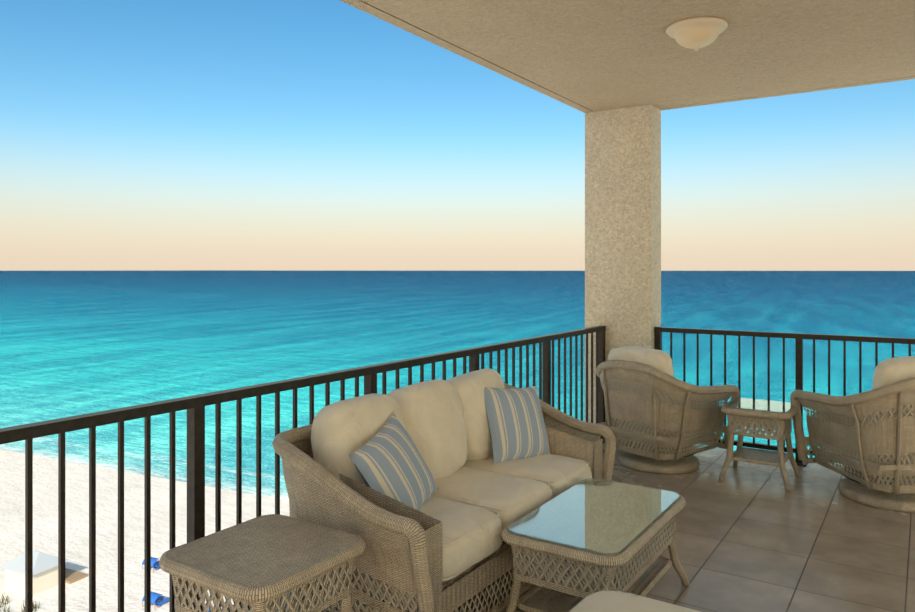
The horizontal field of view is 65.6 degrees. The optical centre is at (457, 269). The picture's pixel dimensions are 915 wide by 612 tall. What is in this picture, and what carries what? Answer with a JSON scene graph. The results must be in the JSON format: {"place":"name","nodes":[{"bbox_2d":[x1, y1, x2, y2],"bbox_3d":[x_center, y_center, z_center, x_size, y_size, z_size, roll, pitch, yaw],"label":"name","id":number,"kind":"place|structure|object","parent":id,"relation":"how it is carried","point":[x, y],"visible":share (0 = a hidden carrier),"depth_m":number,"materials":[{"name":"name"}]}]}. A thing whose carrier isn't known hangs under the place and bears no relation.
{"place":"outdoors","nodes":[
{"label":"outdoors","id":0,"kind":"place"},
{"bbox_2d":[0,592,39,611],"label":"dune grass","id":1,"kind":"structure","parent":0,"point":[8,609],"depth_m":78.83,"materials":[{"name":"yellow plant"}]},
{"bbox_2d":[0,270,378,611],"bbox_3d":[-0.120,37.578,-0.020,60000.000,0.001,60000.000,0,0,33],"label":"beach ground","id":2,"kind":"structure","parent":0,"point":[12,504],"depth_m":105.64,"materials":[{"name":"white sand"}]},
{"bbox_2d":[0,550,87,595],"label":"beach pavilion","id":3,"kind":"structure","parent":2,"relation":"on","point":[45,571],"depth_m":83.41,"materials":[{"name":"beige canvas"}]},
{"bbox_2d":[142,557,159,572],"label":"beach loungers","id":4,"kind":"object","parent":2,"relation":"on","point":[153,561],"visible":0.56,"depth_m":88.77,"materials":[{"name":"blue"}]},
{"bbox_2d":[142,591,168,607],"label":"beach loungers","id":5,"kind":"object","parent":2,"relation":"on","point":[155,597],"visible":0.73,"depth_m":79.19,"materials":[{"name":"blue"}]},
{"bbox_2d":[0,270,914,500],"bbox_3d":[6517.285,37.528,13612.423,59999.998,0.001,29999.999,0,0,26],"label":"sea","id":6,"kind":"structure","parent":0,"point":[73,343],"depth_m":412.11,"materials":[{"name":"liquid"}]},
{"bbox_2d":[0,0,914,270],"label":"sky","id":7,"kind":"structure","parent":0,"point":[136,135],"materials":[{"name":"blue"}]},
{"bbox_2d":[248,443,914,611],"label":"balcony floor","id":8,"kind":"structure","parent":0,"point":[752,537],"depth_m":4.07,"materials":[{"name":"tile"}]},
{"bbox_2d":[159,514,365,611],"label":"side table","id":9,"kind":"object","parent":8,"relation":"on","point":[265,563],"visible":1,"depth_m":2.48,"materials":[{"name":"wicker"}]},
{"bbox_2d":[0,326,605,611],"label":"railing","id":10,"kind":"object","parent":8,"relation":"on","point":[194,405],"visible":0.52,"depth_m":2.90,"materials":[{"name":"brown metal"}]},
{"bbox_2d":[272,369,615,611],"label":"wicker sofa","id":11,"kind":"object","parent":8,"relation":"on","point":[428,492],"visible":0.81,"depth_m":3.22,"materials":[{"name":"fabric"}]},
{"bbox_2d":[501,478,688,611],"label":"coffee table","id":12,"kind":"object","parent":8,"relation":"on","point":[598,535],"visible":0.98,"depth_m":3.10,"materials":[{"name":"wicker"}]},
{"bbox_2d":[585,105,660,423],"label":"corner column","id":13,"kind":"structure","parent":8,"relation":"on","point":[623,225],"depth_m":6.48,"materials":[{"name":"paint"}]},
{"bbox_2d":[569,591,700,611],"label":"ottoman","id":14,"kind":"object","parent":8,"relation":"on","point":[610,601],"visible":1,"depth_m":2.37,"materials":[{"name":"fabric"}]},
{"bbox_2d":[596,346,739,474],"bbox_3d":[1.645,1.094,5.791,0.899,0.968,0.920,0,0,-39],"label":"swivel chair","id":15,"kind":"object","parent":8,"relation":"on","point":[661,418],"visible":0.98,"depth_m":5.51,"materials":[{"name":"wicker"}]},
{"bbox_2d":[719,398,799,491],"bbox_3d":[2.288,1.300,5.376,0.498,0.564,0.498,0,0,33],"label":"end table","id":16,"kind":"object","parent":8,"relation":"on","point":[760,415],"visible":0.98,"depth_m":5.26,"materials":[{"name":"wicker"}]},
{"bbox_2d":[654,327,914,466],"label":"railing","id":17,"kind":"object","parent":8,"relation":"on","point":[797,337],"depth_m":5.83,"materials":[{"name":"brown metal"}]},
{"bbox_2d":[790,356,914,512],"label":"swivel chair","id":18,"kind":"object","parent":8,"relation":"on","point":[871,432],"visible":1,"depth_m":4.66,"materials":[{"name":"wicker"}]},
{"bbox_2d":[340,0,914,112],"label":"balcony ceiling","id":19,"kind":"structure","parent":0,"point":[586,56],"depth_m":4.66,"materials":[{"name":"paint"}]},
{"bbox_2d":[666,16,727,50],"bbox_3d":[1.448,-1.397,4.301,0.360,0.150,0.360,0,0,33],"label":"ceiling light","id":20,"kind":"object","parent":19,"relation":"attached to","point":[695,33],"visible":1,"depth_m":4.21,"materials":[{"name":"beige glass"}]}
]}

